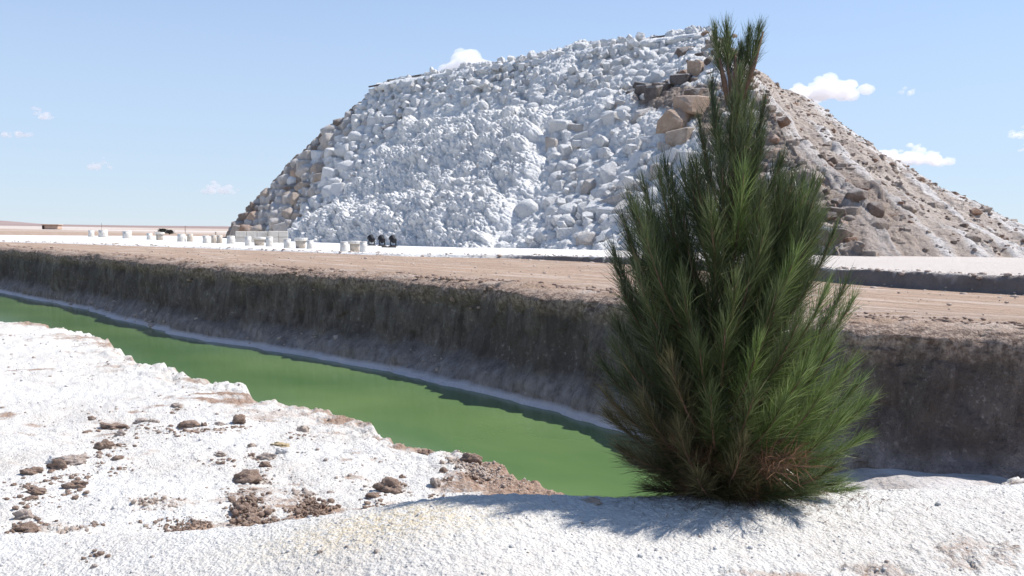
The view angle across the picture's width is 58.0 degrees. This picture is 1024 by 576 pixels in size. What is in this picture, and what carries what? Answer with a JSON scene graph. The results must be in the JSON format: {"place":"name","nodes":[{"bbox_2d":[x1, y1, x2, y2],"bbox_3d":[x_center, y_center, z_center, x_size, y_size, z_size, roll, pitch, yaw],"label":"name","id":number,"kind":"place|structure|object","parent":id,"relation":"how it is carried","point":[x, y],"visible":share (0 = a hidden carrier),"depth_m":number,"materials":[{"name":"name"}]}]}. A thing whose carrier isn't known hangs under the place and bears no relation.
{"place":"outdoors","nodes":[
{"label":"outdoors","id":0,"kind":"place"},
{"bbox_2d":[0,221,229,227],"bbox_3d":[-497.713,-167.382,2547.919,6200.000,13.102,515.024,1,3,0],"label":"distant ridge","id":1,"kind":"structure","parent":0,"point":[11,223],"depth_m":2402.88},
{"bbox_2d":[0,293,677,497],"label":"channel water","id":2,"kind":"structure","parent":0,"point":[557,452],"depth_m":12.25,"materials":[{"name":"green liquid"}]},
{"bbox_2d":[0,244,1023,478],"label":"channel wall","id":3,"kind":"structure","parent":0,"point":[950,400],"depth_m":13.28,"materials":[{"name":"soil"}]},
{"bbox_2d":[0,287,442,370],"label":"fallen clods","id":4,"kind":"object","parent":3,"relation":"on","point":[151,324],"visible":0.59,"depth_m":20.99,"materials":[{"name":"brown soil"}]},
{"bbox_2d":[0,244,1023,327],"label":"rim clods","id":5,"kind":"object","parent":3,"relation":"on","point":[874,316],"visible":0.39,"depth_m":14.55,"materials":[{"name":"brown soil"}]},
{"bbox_2d":[0,483,1023,575],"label":"salt berm","id":6,"kind":"structure","parent":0,"point":[908,547],"depth_m":2.76,"materials":[{"name":"white"}]},
{"bbox_2d":[581,497,602,504],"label":"clod","id":7,"kind":"object","parent":6,"relation":"on","point":[595,500],"visible":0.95,"depth_m":2.94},
{"bbox_2d":[584,14,884,511],"bbox_3d":[0.735,-0.051,3.084,0.996,1.753,0.814,3,4,29],"label":"pine tree","id":8,"kind":"object","parent":6,"relation":"on","point":[704,445],"visible":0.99,"depth_m":3.01,"materials":[{"name":"green plant"}]},
{"bbox_2d":[534,489,993,528],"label":"needle litter","id":9,"kind":"object","parent":6,"relation":"on","point":[662,495],"visible":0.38,"depth_m":3.04,"materials":[{"name":"brown plant"}]},
{"bbox_2d":[0,321,1023,534],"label":"salt bank","id":10,"kind":"structure","parent":0,"point":[111,388],"depth_m":4.63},
{"bbox_2d":[12,508,34,519],"bbox_3d":[-1.817,0.849,3.444,0.091,0.058,0.058,2,2,-10],"label":"clod","id":11,"kind":"object","parent":10,"relation":"on","point":[25,513],"visible":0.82,"depth_m":3.43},
{"bbox_2d":[12,521,40,532],"bbox_3d":[-1.685,0.838,3.208,0.089,0.048,0.061,6,4,-11],"label":"clod","id":12,"kind":"object","parent":10,"relation":"on","point":[22,527],"visible":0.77,"depth_m":3.19,"materials":[{"name":"brown soil"}]},
{"bbox_2d":[21,495,38,500],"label":"clod","id":13,"kind":"object","parent":10,"relation":"on","point":[30,497],"visible":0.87,"depth_m":3.64,"materials":[{"name":"brown soil"}]},
{"bbox_2d":[19,467,43,475],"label":"clod","id":14,"kind":"object","parent":10,"relation":"on","point":[31,471],"visible":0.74,"depth_m":4.09,"materials":[{"name":"brown soil"}]},
{"bbox_2d":[23,485,46,494],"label":"clod","id":15,"kind":"object","parent":10,"relation":"on","point":[34,489],"visible":0.98,"depth_m":3.74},
{"bbox_2d":[45,455,55,462],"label":"clod","id":16,"kind":"object","parent":10,"relation":"on","point":[50,458],"visible":0.38,"depth_m":4.30,"materials":[{"name":"white stone"}]},
{"bbox_2d":[46,458,67,469],"bbox_3d":[-2.065,0.811,4.197,0.100,0.075,0.069,-5,3,1],"label":"clod","id":17,"kind":"object","parent":10,"relation":"on","point":[57,464],"visible":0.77,"depth_m":4.17,"materials":[{"name":"brown soil"}]},
{"bbox_2d":[51,453,87,465],"bbox_3d":[-2.053,0.810,4.282,0.172,0.074,0.114,-6,3,-1],"label":"clod","id":18,"kind":"object","parent":10,"relation":"on","point":[73,460],"visible":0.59,"depth_m":4.26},
{"bbox_2d":[61,480,88,488],"bbox_3d":[-1.826,0.828,3.857,0.110,0.051,0.060,-1,-1,-4],"label":"clod","id":19,"kind":"object","parent":10,"relation":"on","point":[74,484],"visible":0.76,"depth_m":3.84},
{"bbox_2d":[57,524,96,533],"bbox_3d":[-1.543,0.851,3.260,0.104,0.038,0.230,-2,4,-38],"label":"crumb heap","id":20,"kind":"object","parent":10,"relation":"on","point":[65,531],"visible":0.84,"depth_m":3.23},
{"bbox_2d":[93,439,114,449],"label":"clod","id":21,"kind":"object","parent":10,"relation":"on","point":[105,444],"visible":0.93,"depth_m":4.63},
{"bbox_2d":[99,422,128,429],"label":"clod","id":22,"kind":"object","parent":10,"relation":"on","point":[104,425],"visible":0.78,"depth_m":5.09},
{"bbox_2d":[111,455,123,459],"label":"clod","id":23,"kind":"object","parent":10,"relation":"on","point":[119,457],"visible":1,"depth_m":4.34,"materials":[{"name":"brown soil"}]},
{"bbox_2d":[114,429,125,436],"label":"clod","id":24,"kind":"object","parent":10,"relation":"on","point":[120,432],"visible":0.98,"depth_m":4.88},
{"bbox_2d":[132,418,147,423],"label":"clod","id":25,"kind":"object","parent":10,"relation":"on","point":[138,420],"visible":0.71,"depth_m":5.22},
{"bbox_2d":[148,418,159,422],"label":"clod","id":26,"kind":"object","parent":10,"relation":"on","point":[153,420],"visible":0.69,"depth_m":5.13,"materials":[{"name":"beige soil"}]},
{"bbox_2d":[123,493,194,511],"bbox_3d":[-1.412,0.835,3.615,0.323,0.041,0.222,3,4,27],"label":"crumb heap","id":27,"kind":"object","parent":10,"relation":"on","point":[153,500],"visible":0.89,"depth_m":3.61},
{"bbox_2d":[136,508,218,531],"bbox_3d":[-1.214,0.859,3.360,0.348,0.047,0.354,1,3,0],"label":"crumb heap","id":28,"kind":"object","parent":10,"relation":"on","point":[193,521],"visible":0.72,"depth_m":3.35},
{"bbox_2d":[171,403,183,407],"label":"clod","id":29,"kind":"object","parent":10,"relation":"on","point":[174,405],"visible":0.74,"depth_m":5.57,"materials":[{"name":"white soil"}]},
{"bbox_2d":[177,420,199,429],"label":"clod","id":30,"kind":"object","parent":10,"relation":"on","point":[184,424],"visible":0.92,"depth_m":5.02,"materials":[{"name":"brown soil"}]},
{"bbox_2d":[214,421,224,425],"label":"clod","id":31,"kind":"object","parent":10,"relation":"on","point":[219,423],"visible":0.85,"depth_m":5.05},
{"bbox_2d":[213,451,226,456],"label":"clod","id":32,"kind":"object","parent":10,"relation":"on","point":[221,453],"visible":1,"depth_m":4.48,"materials":[{"name":"white stone"}]},
{"bbox_2d":[232,414,245,423],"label":"clod","id":33,"kind":"object","parent":10,"relation":"on","point":[239,419],"visible":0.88,"depth_m":5.12,"materials":[{"name":"brown soil"}]},
{"bbox_2d":[1,406,481,562],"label":"clod crumbs","id":34,"kind":"object","parent":10,"relation":"on","point":[100,553],"visible":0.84,"depth_m":4.04,"materials":[{"name":"brown soil"}]},
{"bbox_2d":[219,492,275,526],"bbox_3d":[-1.027,0.847,3.583,0.191,0.068,0.485,-1,4,-23],"label":"crumb heap","id":35,"kind":"object","parent":10,"relation":"on","point":[248,507],"visible":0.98,"depth_m":3.52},
{"bbox_2d":[232,469,262,483],"bbox_3d":[-1.171,0.836,4.057,0.155,0.082,0.112,-5,4,15],"label":"clod","id":36,"kind":"object","parent":10,"relation":"on","point":[248,476],"visible":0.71,"depth_m":4.03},
{"bbox_2d":[247,443,256,446],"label":"clod","id":37,"kind":"object","parent":10,"relation":"on","point":[251,445],"visible":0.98,"depth_m":4.66,"materials":[{"name":"beige stone"}]},
{"bbox_2d":[229,516,290,526],"bbox_3d":[-0.881,0.873,3.411,0.329,0.041,0.246,1,3,0],"label":"crumb heap","id":38,"kind":"object","parent":10,"relation":"on","point":[257,521],"visible":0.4,"depth_m":3.43,"materials":[{"name":"brown soil"}]},
{"bbox_2d":[259,461,270,466],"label":"clod","id":39,"kind":"object","parent":10,"relation":"on","point":[265,464],"visible":1,"depth_m":4.25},
{"bbox_2d":[256,452,276,460],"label":"clod","id":40,"kind":"object","parent":10,"relation":"on","point":[267,456],"visible":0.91,"depth_m":4.46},
{"bbox_2d":[270,441,289,446],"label":"clod","id":41,"kind":"object","parent":10,"relation":"on","point":[281,444],"visible":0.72,"depth_m":4.67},
{"bbox_2d":[275,447,289,453],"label":"clod","id":42,"kind":"object","parent":10,"relation":"on","point":[282,450],"visible":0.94,"depth_m":4.54,"materials":[{"name":"white stone"}]},
{"bbox_2d":[297,425,309,431],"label":"clod","id":43,"kind":"object","parent":10,"relation":"on","point":[303,428],"visible":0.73,"depth_m":5.09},
{"bbox_2d":[283,487,324,497],"bbox_3d":[-0.870,0.850,3.844,0.174,0.039,0.136,1,3,0],"label":"crumb heap","id":44,"kind":"object","parent":10,"relation":"on","point":[304,490],"visible":0.85,"depth_m":3.84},
{"bbox_2d":[282,493,341,519],"bbox_3d":[-0.776,0.855,3.592,0.230,0.066,0.426,0,4,-20],"label":"crumb heap","id":45,"kind":"object","parent":10,"relation":"on","point":[313,508],"visible":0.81,"depth_m":3.58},
{"bbox_2d":[365,492,381,498],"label":"clod","id":46,"kind":"object","parent":10,"relation":"on","point":[372,495],"visible":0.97,"depth_m":3.78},
{"bbox_2d":[372,477,402,493],"bbox_3d":[-0.523,0.843,3.899,0.143,0.100,0.090,3,4,29],"label":"clod","id":47,"kind":"object","parent":10,"relation":"on","point":[389,485],"visible":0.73,"depth_m":3.88,"materials":[{"name":"brown soil"}]},
{"bbox_2d":[430,477,440,488],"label":"clod","id":48,"kind":"object","parent":10,"relation":"on","point":[435,483],"visible":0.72,"depth_m":3.97,"materials":[{"name":"beige stone"}]},
{"bbox_2d":[439,467,447,472],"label":"clod","id":49,"kind":"object","parent":10,"relation":"on","point":[443,470],"visible":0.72,"depth_m":4.24,"materials":[{"name":"brown soil"}]},
{"bbox_2d":[459,452,482,463],"bbox_3d":[-0.198,0.819,4.404,0.117,0.077,0.081,5,0,10],"label":"clod","id":50,"kind":"object","parent":10,"relation":"on","point":[470,457],"visible":0.71,"depth_m":4.38,"materials":[{"name":"brown soil"}]},
{"bbox_2d":[438,450,525,487],"bbox_3d":[-0.176,0.843,4.297,0.258,0.059,0.736,-2,4,-34],"label":"crumb heap","id":51,"kind":"object","parent":10,"relation":"on","point":[482,472],"visible":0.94,"depth_m":4.25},
{"bbox_2d":[0,332,1019,575],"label":"brown crumbs","id":52,"kind":"object","parent":10,"relation":"on","point":[330,491],"visible":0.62,"depth_m":4.29,"materials":[{"name":"brown soil"}]},
{"bbox_2d":[0,333,1021,575],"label":"salt crumbs","id":53,"kind":"object","parent":10,"relation":"on","point":[527,517],"visible":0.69,"depth_m":2.94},
{"bbox_2d":[0,225,1023,318],"bbox_3d":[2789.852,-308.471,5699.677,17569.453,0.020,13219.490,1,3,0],"label":"dirt plain","id":54,"kind":"structure","parent":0,"point":[971,304],"depth_m":20.64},
{"bbox_2d":[41,224,62,228],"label":"mud hut","id":55,"kind":"object","parent":54,"relation":"on","point":[51,226],"visible":0.9,"depth_m":178.73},
{"bbox_2d":[0,235,1023,294],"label":"salt platform","id":56,"kind":"structure","parent":54,"relation":"on","point":[993,281],"depth_m":24.08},
{"bbox_2d":[88,230,93,236],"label":"stone stool","id":57,"kind":"object","parent":56,"relation":"on","point":[90,233],"visible":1,"depth_m":64.64,"materials":[{"name":"white stone"}]},
{"bbox_2d":[98,230,107,236],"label":"stone stool","id":58,"kind":"object","parent":56,"relation":"on","point":[103,233],"visible":0.89,"depth_m":63.28,"materials":[{"name":"white stone"}]},
{"bbox_2d":[122,231,131,237],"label":"stone stool","id":59,"kind":"object","parent":56,"relation":"on","point":[126,234],"visible":0.91,"depth_m":58.70,"materials":[{"name":"white stone"}]},
{"bbox_2d":[147,233,151,239],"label":"stone stool","id":60,"kind":"object","parent":56,"relation":"on","point":[149,236],"visible":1,"depth_m":54.66,"materials":[{"name":"white stone"}]},
{"bbox_2d":[155,232,164,239],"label":"stone table","id":61,"kind":"object","parent":56,"relation":"on","point":[159,235],"visible":0.92,"depth_m":53.64,"materials":[{"name":"beige stone"}]},
{"bbox_2d":[177,234,185,241],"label":"stone stool","id":62,"kind":"object","parent":56,"relation":"on","point":[180,237],"visible":1,"depth_m":48.97,"materials":[{"name":"white stone"}]},
{"bbox_2d":[187,234,192,241],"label":"stone stool","id":63,"kind":"object","parent":56,"relation":"on","point":[189,237],"visible":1,"depth_m":49.14,"materials":[{"name":"beige stone"}]},
{"bbox_2d":[203,235,208,242],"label":"stone stool","id":64,"kind":"object","parent":56,"relation":"on","point":[205,238],"visible":0.91,"depth_m":44.95,"materials":[{"name":"white stone"}]},
{"bbox_2d":[211,235,216,242],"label":"stone stool","id":65,"kind":"object","parent":56,"relation":"on","point":[213,238],"visible":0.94,"depth_m":45.21,"materials":[{"name":"beige stone"}]},
{"bbox_2d":[217,235,222,242],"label":"stone stool","id":66,"kind":"object","parent":56,"relation":"on","point":[219,238],"visible":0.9,"depth_m":45.32,"materials":[{"name":"beige stone"}]},
{"bbox_2d":[227,236,234,243],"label":"stone stool","id":67,"kind":"object","parent":56,"relation":"on","point":[230,239],"visible":1,"depth_m":44.59,"materials":[{"name":"white stone"}]},
{"bbox_2d":[245,236,250,245],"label":"stone stool","id":68,"kind":"object","parent":56,"relation":"on","point":[247,240],"visible":1,"depth_m":40.09,"materials":[{"name":"white stone"}]},
{"bbox_2d":[252,237,265,245],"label":"stone table","id":69,"kind":"object","parent":56,"relation":"on","point":[258,241],"visible":0.95,"depth_m":40.44,"materials":[{"name":"beige stone"}]},
{"bbox_2d":[235,231,287,242],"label":"block wall","id":70,"kind":"structure","parent":56,"relation":"on","point":[279,236],"depth_m":49.12,"materials":[{"name":"white concrete"}]},
{"bbox_2d":[266,237,272,245],"bbox_3d":[-10.274,-1.965,39.091,0.302,0.422,0.305,1,3,0],"label":"stone stool","id":71,"kind":"object","parent":56,"relation":"on","point":[269,241],"visible":0.93,"depth_m":38.97,"materials":[{"name":"white stone"}]},
{"bbox_2d":[284,239,290,247],"bbox_3d":[-8.834,-1.753,36.290,0.288,0.376,0.283,1,3,0],"label":"stone stool","id":72,"kind":"object","parent":56,"relation":"on","point":[287,243],"visible":0.91,"depth_m":36.18,"materials":[{"name":"white stone"}]},
{"bbox_2d":[294,238,307,247],"bbox_3d":[-8.240,-1.748,35.992,0.533,0.419,0.528,1,3,0],"label":"stone table","id":73,"kind":"object","parent":56,"relation":"on","point":[300,242],"visible":0.9,"depth_m":35.82,"materials":[{"name":"beige stone"}]},
{"bbox_2d":[307,240,313,248],"bbox_3d":[-7.713,-1.658,35.273,0.260,0.335,0.258,1,3,0],"label":"stone stool","id":74,"kind":"object","parent":56,"relation":"on","point":[309,244],"visible":0.96,"depth_m":35.17,"materials":[{"name":"white stone"}]},
{"bbox_2d":[340,241,347,251],"bbox_3d":[-5.701,-1.404,31.329,0.271,0.352,0.268,1,3,0],"label":"stone stool","id":75,"kind":"object","parent":56,"relation":"on","point":[343,246],"visible":0.94,"depth_m":31.22,"materials":[{"name":"white stone"}]},
{"bbox_2d":[348,241,359,251],"bbox_3d":[-5.417,-1.438,31.787,0.469,0.370,0.466,1,3,0],"label":"stone table","id":76,"kind":"object","parent":56,"relation":"on","point":[354,245],"visible":0.83,"depth_m":31.64,"materials":[{"name":"beige stone"}]},
{"bbox_2d":[360,241,366,251],"bbox_3d":[-5.034,-1.396,31.276,0.242,0.365,0.240,1,3,0],"label":"stone stool","id":77,"kind":"object","parent":56,"relation":"on","point":[363,246],"visible":0.91,"depth_m":31.18,"materials":[{"name":"white stone"}]},
{"bbox_2d":[367,234,375,245],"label":"floodlight","id":78,"kind":"object","parent":56,"relation":"on","point":[370,238],"visible":1,"depth_m":43.97,"materials":[{"name":"black metal"}]},
{"bbox_2d":[377,235,385,245],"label":"floodlight","id":79,"kind":"object","parent":56,"relation":"on","point":[381,238],"visible":0.95,"depth_m":43.04,"materials":[{"name":"black metal"}]},
{"bbox_2d":[389,235,396,245],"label":"floodlight","id":80,"kind":"object","parent":56,"relation":"on","point":[392,239],"visible":0.94,"depth_m":42.49,"materials":[{"name":"black metal"}]},
{"bbox_2d":[2,240,1023,297],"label":"platform crumbs","id":81,"kind":"object","parent":56,"relation":"on","point":[903,273],"visible":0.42,"depth_m":25.47,"materials":[{"name":"white stone"}]},
{"bbox_2d":[110,251,1016,314],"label":"plain stones","id":82,"kind":"object","parent":54,"relation":"on","point":[949,304],"visible":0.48,"depth_m":20.26,"materials":[{"name":"stone"}]},
{"bbox_2d":[0,0,1023,225],"label":"sky","id":83,"kind":"structure","parent":0,"point":[113,112],"materials":[{"name":"blue"}]},
{"bbox_2d":[223,25,1023,257],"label":"salt hill","id":84,"kind":"structure","parent":0,"point":[549,149],"depth_m":44.56,"materials":[{"name":"white stone"}]},
{"bbox_2d":[368,35,664,86],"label":"pipe","id":85,"kind":"object","parent":84,"relation":"on","point":[495,63],"visible":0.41,"depth_m":63.45,"materials":[{"name":"metal"}]},
{"bbox_2d":[794,468,1007,489],"bbox_3d":[8.274,1.927,6.723,15.400,0.448,6.800,1,3,0],"label":"channel bed","id":86,"kind":"object","parent":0,"point":[881,479],"visible":0.02,"depth_m":7.81,"materials":[{"name":"white sand"}]}
]}

